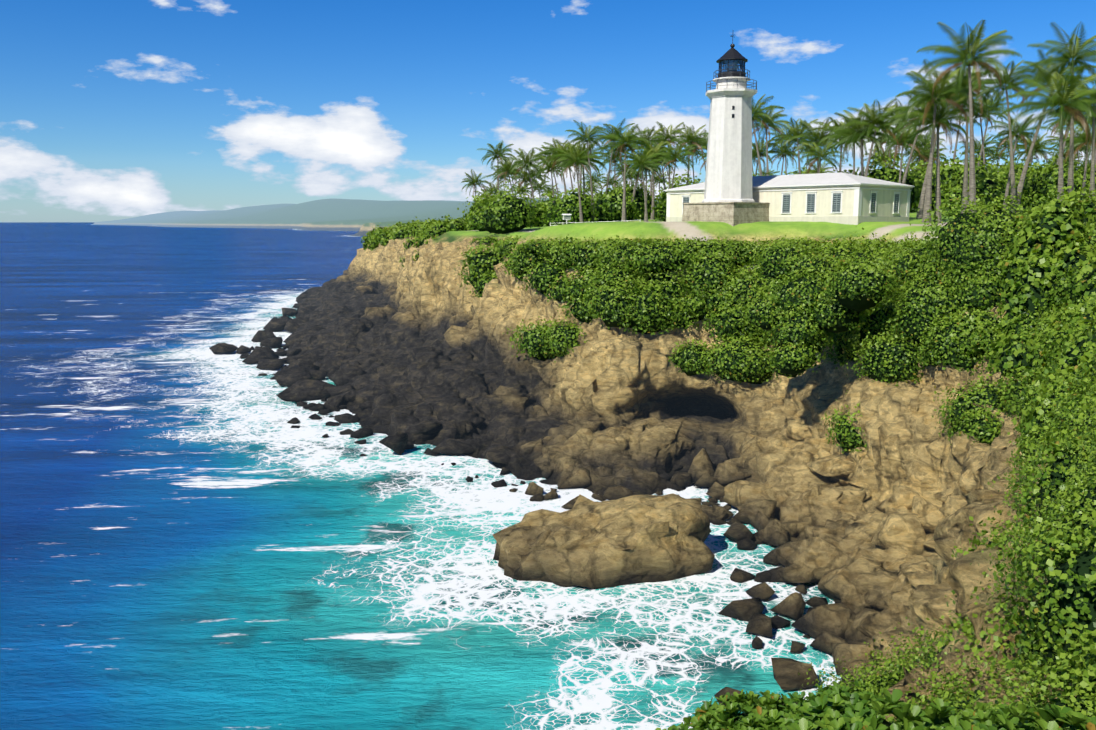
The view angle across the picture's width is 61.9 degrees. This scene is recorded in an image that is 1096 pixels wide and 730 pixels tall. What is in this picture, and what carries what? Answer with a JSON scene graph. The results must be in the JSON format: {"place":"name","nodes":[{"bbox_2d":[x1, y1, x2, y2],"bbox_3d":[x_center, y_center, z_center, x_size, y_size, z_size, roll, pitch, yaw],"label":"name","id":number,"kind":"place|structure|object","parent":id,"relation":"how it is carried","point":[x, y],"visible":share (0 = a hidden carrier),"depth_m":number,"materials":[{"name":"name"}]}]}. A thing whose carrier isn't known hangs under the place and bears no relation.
{"place":"outdoors","nodes":[
{"label":"outdoors","id":0,"kind":"place"},
{"bbox_2d":[0,222,841,729],"bbox_3d":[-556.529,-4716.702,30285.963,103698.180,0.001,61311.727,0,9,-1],"label":"ocean water","id":1,"kind":"structure","parent":0,"point":[196,532],"depth_m":70.69,"materials":[{"name":"liquid"}]},
{"bbox_2d":[493,493,714,588],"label":"islet rock","id":2,"kind":"object","parent":1,"relation":"in","point":[589,543],"visible":0.67,"depth_m":66.71,"materials":[{"name":"stone"}]},
{"bbox_2d":[0,0,1095,221],"label":"sky","id":3,"kind":"structure","parent":0,"point":[110,110],"materials":[{"name":"blue"}]},
{"bbox_2d":[91,198,1079,721],"bbox_3d":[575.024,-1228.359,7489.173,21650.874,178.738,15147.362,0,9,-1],"label":"cliff","id":4,"kind":"structure","parent":0,"point":[429,332],"depth_m":103.48,"materials":[{"name":"stone"}]},
{"bbox_2d":[461,169,490,201],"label":"palm","id":5,"kind":"object","parent":4,"relation":"on","point":[475,181],"visible":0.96,"depth_m":269.28,"materials":[{"name":"plant"}]},
{"bbox_2d":[480,180,508,195],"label":"palm","id":6,"kind":"object","parent":4,"relation":"on","point":[492,187],"visible":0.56,"depth_m":282.75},
{"bbox_2d":[477,140,513,192],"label":"palm","id":7,"kind":"object","parent":4,"relation":"on","point":[497,151],"visible":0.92,"depth_m":249.69,"materials":[{"name":"plant"}]},
{"bbox_2d":[488,166,516,189],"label":"palm","id":8,"kind":"object","parent":4,"relation":"on","point":[503,175],"visible":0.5,"depth_m":292.88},
{"bbox_2d":[492,156,521,192],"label":"palm","id":9,"kind":"object","parent":4,"relation":"on","point":[505,168],"visible":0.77,"depth_m":231.74,"materials":[{"name":"plant"}]},
{"bbox_2d":[499,161,526,192],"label":"palm","id":10,"kind":"object","parent":4,"relation":"on","point":[513,172],"visible":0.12,"depth_m":298.02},
{"bbox_2d":[508,182,532,200],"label":"palm","id":11,"kind":"object","parent":4,"relation":"on","point":[520,188],"visible":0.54,"depth_m":267.48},
{"bbox_2d":[503,148,545,206],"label":"palm","id":12,"kind":"object","parent":4,"relation":"on","point":[525,161],"visible":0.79,"depth_m":218.81,"materials":[{"name":"plant"}]},
{"bbox_2d":[511,169,540,199],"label":"palm","id":13,"kind":"object","parent":4,"relation":"on","point":[526,176],"visible":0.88,"depth_m":220.65,"materials":[{"name":"plant"}]},
{"bbox_2d":[520,166,550,205],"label":"palm","id":14,"kind":"object","parent":4,"relation":"on","point":[538,177],"visible":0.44,"depth_m":280.04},
{"bbox_2d":[524,179,551,201],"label":"palm","id":15,"kind":"object","parent":4,"relation":"on","point":[541,187],"visible":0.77,"depth_m":263.05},
{"bbox_2d":[534,145,558,194],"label":"palm","id":16,"kind":"object","parent":4,"relation":"on","point":[544,155],"visible":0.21,"depth_m":253.16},
{"bbox_2d":[529,156,566,202],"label":"palm","id":17,"kind":"object","parent":4,"relation":"on","point":[549,166],"visible":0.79,"depth_m":208.34,"materials":[{"name":"plant"}]},
{"bbox_2d":[538,184,560,200],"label":"palm","id":18,"kind":"object","parent":4,"relation":"on","point":[550,191],"visible":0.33,"depth_m":294.36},
{"bbox_2d":[538,137,568,194],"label":"palm","id":19,"kind":"object","parent":4,"relation":"on","point":[552,151],"visible":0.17,"depth_m":229.63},
{"bbox_2d":[541,149,573,190],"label":"palm","id":20,"kind":"object","parent":4,"relation":"on","point":[546,157],"visible":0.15,"depth_m":233.58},
{"bbox_2d":[545,139,587,192],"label":"palm","id":21,"kind":"object","parent":4,"relation":"on","point":[558,146],"visible":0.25,"depth_m":203.62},
{"bbox_2d":[562,214,570,223],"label":"info sign","id":22,"kind":"object","parent":4,"relation":"on","point":[566,217],"visible":0.94,"depth_m":171.83,"materials":[{"name":"grey"}]},
{"bbox_2d":[555,143,599,221],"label":"palm","id":23,"kind":"object","parent":4,"relation":"on","point":[576,160],"visible":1,"depth_m":172.44,"materials":[{"name":"plant"}]},
{"bbox_2d":[556,141,609,192],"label":"palm","id":24,"kind":"object","parent":4,"relation":"on","point":[586,154],"visible":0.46,"depth_m":193.93,"materials":[{"name":"plant"}]},
{"bbox_2d":[562,143,604,196],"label":"palm","id":25,"kind":"object","parent":4,"relation":"on","point":[594,150],"visible":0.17,"depth_m":208.99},
{"bbox_2d":[565,120,605,221],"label":"palm","id":26,"kind":"object","parent":4,"relation":"on","point":[587,138],"visible":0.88,"depth_m":183.22,"materials":[{"name":"plant"}]},
{"bbox_2d":[209,291,967,704],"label":"shore boulders","id":27,"kind":"object","parent":4,"relation":"on","point":[907,521],"visible":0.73,"depth_m":74.69,"materials":[{"name":"stone"}]},
{"bbox_2d":[579,180,603,194],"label":"palm","id":28,"kind":"object","parent":4,"relation":"on","point":[594,186],"visible":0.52,"depth_m":254.76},
{"bbox_2d":[550,220,636,225],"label":"wall","id":29,"kind":"structure","parent":4,"relation":"on","point":[585,222],"depth_m":169.74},
{"bbox_2d":[579,169,609,193],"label":"palm","id":30,"kind":"object","parent":4,"relation":"on","point":[595,178],"visible":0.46,"depth_m":268.56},
{"bbox_2d":[599,174,618,191],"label":"palm","id":31,"kind":"object","parent":4,"relation":"on","point":[611,182],"visible":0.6,"depth_m":253.93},
{"bbox_2d":[594,118,635,193],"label":"palm","id":32,"kind":"object","parent":4,"relation":"on","point":[620,129],"visible":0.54,"depth_m":193.04,"materials":[{"name":"plant"}]},
{"bbox_2d":[599,142,634,187],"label":"palm","id":33,"kind":"object","parent":4,"relation":"on","point":[616,160],"visible":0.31,"depth_m":225.50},
{"bbox_2d":[600,138,636,183],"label":"palm","id":34,"kind":"object","parent":4,"relation":"on","point":[615,150],"visible":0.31,"depth_m":198.47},
{"bbox_2d":[607,161,636,184],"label":"palm","id":35,"kind":"object","parent":4,"relation":"on","point":[620,170],"visible":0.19,"depth_m":232.96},
{"bbox_2d":[596,124,650,221],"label":"palm","id":36,"kind":"object","parent":4,"relation":"on","point":[627,140],"visible":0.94,"depth_m":172.35,"materials":[{"name":"plant"}]},
{"bbox_2d":[616,163,647,185],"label":"palm","id":37,"kind":"object","parent":4,"relation":"on","point":[629,175],"visible":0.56,"depth_m":217.83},
{"bbox_2d":[619,148,663,221],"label":"palm","id":38,"kind":"object","parent":4,"relation":"on","point":[641,163],"visible":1,"depth_m":161.59,"materials":[{"name":"plant"}]},
{"bbox_2d":[627,151,657,195],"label":"palm","id":39,"kind":"object","parent":4,"relation":"on","point":[641,178],"visible":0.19,"depth_m":207.67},
{"bbox_2d":[626,153,664,221],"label":"palm","id":40,"kind":"object","parent":4,"relation":"on","point":[647,169],"visible":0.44,"depth_m":177.05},
{"bbox_2d":[627,126,667,205],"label":"palm","id":41,"kind":"object","parent":4,"relation":"on","point":[653,137],"visible":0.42,"depth_m":198.58,"materials":[{"name":"plant"}]},
{"bbox_2d":[638,141,673,219],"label":"palm","id":42,"kind":"object","parent":4,"relation":"on","point":[652,217],"visible":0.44,"depth_m":191.72,"materials":[{"name":"plant"}]},
{"bbox_2d":[636,137,675,194],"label":"palm","id":43,"kind":"object","parent":4,"relation":"on","point":[652,174],"visible":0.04,"depth_m":223.72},
{"bbox_2d":[645,171,672,196],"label":"palm","id":44,"kind":"object","parent":4,"relation":"on","point":[657,180],"visible":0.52,"depth_m":261.86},
{"bbox_2d":[646,146,682,199],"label":"palm","id":45,"kind":"object","parent":4,"relation":"on","point":[666,168],"visible":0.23,"depth_m":207.74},
{"bbox_2d":[648,121,689,187],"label":"palm","id":46,"kind":"object","parent":4,"relation":"on","point":[669,137],"visible":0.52,"depth_m":220.01,"materials":[{"name":"plant"}]},
{"bbox_2d":[652,141,696,187],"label":"palm","id":47,"kind":"object","parent":4,"relation":"on","point":[673,156],"visible":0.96,"depth_m":165.24,"materials":[{"name":"plant"}]},
{"bbox_2d":[670,124,707,184],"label":"palm","id":48,"kind":"object","parent":4,"relation":"on","point":[692,138],"visible":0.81,"depth_m":181.77,"materials":[{"name":"plant"}]},
{"bbox_2d":[677,141,704,180],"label":"palm","id":49,"kind":"object","parent":4,"relation":"on","point":[699,153],"visible":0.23,"depth_m":228.34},
{"bbox_2d":[682,129,707,170],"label":"palm","id":50,"kind":"object","parent":4,"relation":"on","point":[705,136],"visible":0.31,"depth_m":208.80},
{"bbox_2d":[698,143,707,171],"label":"palm","id":51,"kind":"object","parent":4,"relation":"on","point":[704,154],"visible":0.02,"depth_m":203.10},
{"bbox_2d":[682,35,769,225],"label":"lighthouse","id":52,"kind":"object","parent":4,"relation":"on","point":[728,199],"visible":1,"depth_m":120.25,"materials":[{"name":"paint"}]},
{"bbox_2d":[360,177,1095,729],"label":"bushes","id":53,"kind":"object","parent":4,"relation":"on","point":[884,261],"visible":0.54,"depth_m":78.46,"materials":[{"name":"green plant"}]},
{"bbox_2d":[752,148,765,170],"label":"palm","id":54,"kind":"object","parent":4,"relation":"on","point":[756,160],"visible":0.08,"depth_m":241.34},
{"bbox_2d":[752,137,779,174],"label":"palm","id":55,"kind":"object","parent":4,"relation":"on","point":[761,150],"visible":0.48,"depth_m":201.70,"materials":[{"name":"plant"}]},
{"bbox_2d":[752,167,779,175],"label":"palm","id":56,"kind":"object","parent":4,"relation":"on","point":[763,173],"visible":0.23,"depth_m":293.02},
{"bbox_2d":[752,94,784,175],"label":"palm","id":57,"kind":"object","parent":4,"relation":"on","point":[757,113],"visible":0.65,"depth_m":165.47,"materials":[{"name":"plant"}]},
{"bbox_2d":[752,108,789,175],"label":"palm","id":58,"kind":"object","parent":4,"relation":"on","point":[777,116],"visible":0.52,"depth_m":191.86,"materials":[{"name":"plant"}]},
{"bbox_2d":[468,167,1095,291],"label":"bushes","id":59,"kind":"object","parent":4,"relation":"on","point":[491,229],"visible":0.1,"depth_m":164.61,"materials":[{"name":"green"}]},
{"bbox_2d":[454,147,1095,288],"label":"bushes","id":60,"kind":"object","parent":59,"relation":"attached to","point":[1002,171],"visible":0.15,"depth_m":167.06,"materials":[{"name":"green plant"}]},
{"bbox_2d":[763,127,800,172],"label":"palm","id":61,"kind":"object","parent":4,"relation":"on","point":[776,139],"visible":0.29,"depth_m":243.38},
{"bbox_2d":[764,138,806,174],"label":"palm","id":62,"kind":"object","parent":4,"relation":"on","point":[783,150],"visible":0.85,"depth_m":194.10,"materials":[{"name":"plant"}]},
{"bbox_2d":[664,172,914,224],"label":"keepers house","id":63,"kind":"structure","parent":4,"relation":"on","point":[844,198],"depth_m":118.91,"materials":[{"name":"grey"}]},
{"bbox_2d":[770,117,822,173],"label":"palm","id":64,"kind":"object","parent":4,"relation":"on","point":[794,131],"visible":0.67,"depth_m":177.22,"materials":[{"name":"plant"}]},
{"bbox_2d":[793,141,823,171],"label":"palm","id":65,"kind":"object","parent":4,"relation":"on","point":[805,150],"visible":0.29,"depth_m":218.38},
{"bbox_2d":[788,117,844,172],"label":"palm","id":66,"kind":"object","parent":4,"relation":"on","point":[816,135],"visible":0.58,"depth_m":171.87,"materials":[{"name":"plant"}]},
{"bbox_2d":[803,161,833,172],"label":"palm","id":67,"kind":"object","parent":4,"relation":"on","point":[822,167],"visible":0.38,"depth_m":254.45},
{"bbox_2d":[800,139,847,173],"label":"palm","id":68,"kind":"object","parent":4,"relation":"on","point":[818,156],"visible":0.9,"depth_m":164.07,"materials":[{"name":"plant"}]},
{"bbox_2d":[814,117,865,171],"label":"palm","id":69,"kind":"object","parent":4,"relation":"on","point":[832,129],"visible":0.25,"depth_m":167.62,"materials":[{"name":"plant"}]},
{"bbox_2d":[825,117,876,174],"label":"palm","id":70,"kind":"object","parent":4,"relation":"on","point":[843,136],"visible":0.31,"depth_m":161.90,"materials":[{"name":"plant"}]},
{"bbox_2d":[827,106,892,175],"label":"palm","id":71,"kind":"object","parent":4,"relation":"on","point":[870,137],"visible":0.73,"depth_m":135.46,"materials":[{"name":"plant"}]},
{"bbox_2d":[655,679,1095,729],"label":"shrub","id":72,"kind":"object","parent":4,"relation":"on","point":[835,706],"depth_m":16.73,"materials":[{"name":"plant"}]},
{"bbox_2d":[837,98,915,176],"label":"palm","id":73,"kind":"object","parent":4,"relation":"on","point":[882,123],"visible":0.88,"depth_m":133.90,"materials":[{"name":"plant"}]},
{"bbox_2d":[860,149,900,169],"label":"palm","id":74,"kind":"object","parent":4,"relation":"on","point":[882,155],"visible":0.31,"depth_m":285.90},
{"bbox_2d":[858,127,910,167],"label":"palm","id":75,"kind":"object","parent":4,"relation":"on","point":[883,142],"visible":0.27,"depth_m":195.73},
{"bbox_2d":[872,148,903,168],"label":"palm","id":76,"kind":"object","parent":4,"relation":"on","point":[888,156],"visible":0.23,"depth_m":294.84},
{"bbox_2d":[877,99,925,167],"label":"palm","id":77,"kind":"object","parent":4,"relation":"on","point":[896,104],"visible":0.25,"depth_m":176.99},
{"bbox_2d":[881,122,928,182],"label":"palm","id":78,"kind":"object","parent":4,"relation":"on","point":[905,139],"visible":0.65,"depth_m":157.26,"materials":[{"name":"plant"}]},
{"bbox_2d":[893,127,930,169],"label":"palm","id":79,"kind":"object","parent":4,"relation":"on","point":[921,136],"visible":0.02,"depth_m":208.72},
{"bbox_2d":[900,142,940,169],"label":"palm","id":80,"kind":"object","parent":4,"relation":"on","point":[922,154],"visible":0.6,"depth_m":204.58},
{"bbox_2d":[887,93,959,183],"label":"palm","id":81,"kind":"object","parent":4,"relation":"on","point":[903,108],"visible":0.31,"depth_m":127.00,"materials":[{"name":"plant"}]},
{"bbox_2d":[907,141,946,167],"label":"palm","id":82,"kind":"object","parent":4,"relation":"on","point":[935,154],"visible":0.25,"depth_m":208.37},
{"bbox_2d":[910,129,945,161],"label":"palm","id":83,"kind":"object","parent":4,"relation":"on","point":[922,142],"visible":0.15,"depth_m":234.40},
{"bbox_2d":[892,92,981,221],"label":"palm","id":84,"kind":"object","parent":4,"relation":"on","point":[942,119],"visible":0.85,"depth_m":117.49,"materials":[{"name":"plant"}]},
{"bbox_2d":[895,59,984,222],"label":"palm","id":85,"kind":"object","parent":4,"relation":"on","point":[929,87],"visible":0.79,"depth_m":115.44,"materials":[{"name":"plant"}]},
{"bbox_2d":[913,69,981,217],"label":"palm","id":86,"kind":"object","parent":4,"relation":"on","point":[921,201],"visible":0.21,"depth_m":147.59,"materials":[{"name":"plant"}]},
{"bbox_2d":[928,56,1000,212],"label":"palm","id":87,"kind":"object","parent":4,"relation":"on","point":[965,178],"visible":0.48,"depth_m":138.93,"materials":[{"name":"plant"}]},
{"bbox_2d":[916,19,1021,212],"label":"palm","id":88,"kind":"object","parent":4,"relation":"on","point":[966,53],"visible":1,"depth_m":106.51,"materials":[{"name":"plant"}]},
{"bbox_2d":[946,85,993,162],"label":"palm","id":89,"kind":"object","parent":4,"relation":"on","point":[962,105],"visible":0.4,"depth_m":171.48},
{"bbox_2d":[958,134,999,163],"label":"palm","id":90,"kind":"object","parent":4,"relation":"on","point":[978,145],"visible":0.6,"depth_m":213.16,"materials":[{"name":"plant"}]},
{"bbox_2d":[962,149,998,169],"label":"palm","id":91,"kind":"object","parent":4,"relation":"on","point":[982,158],"visible":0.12,"depth_m":216.25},
{"bbox_2d":[960,98,1007,166],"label":"palm","id":92,"kind":"object","parent":4,"relation":"on","point":[978,115],"visible":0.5,"depth_m":175.35,"materials":[{"name":"plant"}]},
{"bbox_2d":[972,88,1019,165],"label":"palm","id":93,"kind":"object","parent":4,"relation":"on","point":[1001,106],"visible":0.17,"depth_m":194.80,"materials":[{"name":"plant"}]},
{"bbox_2d":[986,148,1016,163],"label":"palm","id":94,"kind":"object","parent":4,"relation":"on","point":[995,157],"visible":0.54,"depth_m":270.58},
{"bbox_2d":[988,132,1023,160],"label":"palm","id":95,"kind":"object","parent":4,"relation":"on","point":[1007,144],"visible":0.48,"depth_m":219.58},
{"bbox_2d":[966,58,1046,212],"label":"palm","id":96,"kind":"object","parent":4,"relation":"on","point":[1011,83],"visible":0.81,"depth_m":123.70,"materials":[{"name":"plant"}]},
{"bbox_2d":[930,186,1095,715],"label":"foliage","id":97,"kind":"object","parent":4,"relation":"on","point":[1083,564],"visible":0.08,"depth_m":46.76,"materials":[{"name":"green plant"}]},
{"bbox_2d":[988,111,1052,209],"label":"palm","id":98,"kind":"object","parent":4,"relation":"on","point":[1018,127],"visible":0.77,"depth_m":147.11,"materials":[{"name":"plant"}]},
{"bbox_2d":[1008,140,1051,162],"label":"palm","id":99,"kind":"object","parent":4,"relation":"on","point":[1036,153],"visible":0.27,"depth_m":208.82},
{"bbox_2d":[1013,133,1058,166],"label":"palm","id":100,"kind":"object","parent":4,"relation":"on","point":[1035,149],"visible":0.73,"depth_m":192.13,"materials":[{"name":"plant"}]},
{"bbox_2d":[997,64,1095,200],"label":"palm","id":101,"kind":"object","parent":4,"relation":"on","point":[1060,95],"visible":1,"depth_m":101.48,"materials":[{"name":"plant"}]},
{"bbox_2d":[1009,49,1095,214],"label":"palm","id":102,"kind":"object","parent":4,"relation":"on","point":[1063,71],"visible":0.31,"depth_m":123.73,"materials":[{"name":"plant"}]},
{"bbox_2d":[1027,22,1095,192],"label":"palm","id":103,"kind":"object","parent":4,"relation":"on","point":[1077,52],"visible":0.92,"depth_m":112.69,"materials":[{"name":"plant"}]},
{"bbox_2d":[1045,130,1080,159],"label":"palm","id":104,"kind":"object","parent":4,"relation":"on","point":[1057,138],"visible":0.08,"depth_m":233.40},
{"bbox_2d":[1048,157,1079,168],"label":"palm","id":105,"kind":"object","parent":4,"relation":"on","point":[1067,162],"visible":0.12,"depth_m":219.01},
{"bbox_2d":[1047,149,1080,163],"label":"palm","id":106,"kind":"object","parent":4,"relation":"on","point":[1058,154],"visible":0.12,"depth_m":269.83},
{"bbox_2d":[1042,109,1089,163],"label":"palm","id":107,"kind":"object","parent":4,"relation":"on","point":[1051,120],"visible":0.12,"depth_m":199.65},
{"bbox_2d":[1040,96,1095,167],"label":"palm","id":108,"kind":"object","parent":4,"relation":"on","point":[1055,123],"visible":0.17,"depth_m":162.40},
{"bbox_2d":[1050,131,1091,163],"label":"palm","id":109,"kind":"object","parent":4,"relation":"on","point":[1082,149],"visible":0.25,"depth_m":182.45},
{"bbox_2d":[1058,137,1091,165],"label":"palm","id":110,"kind":"object","parent":4,"relation":"on","point":[1078,155],"visible":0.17,"depth_m":211.11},
{"bbox_2d":[1054,75,1095,198],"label":"palm","id":111,"kind":"object","parent":4,"relation":"on","point":[1092,174],"visible":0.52,"depth_m":113.23,"materials":[{"name":"plant"}]},
{"bbox_2d":[1058,120,1095,198],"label":"palm","id":112,"kind":"object","parent":4,"relation":"on","point":[1079,139],"visible":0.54,"depth_m":138.11,"materials":[{"name":"plant"}]},
{"bbox_2d":[1074,112,1095,164],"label":"palm","id":113,"kind":"object","parent":4,"relation":"on","point":[1085,129],"visible":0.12,"depth_m":178.48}
]}

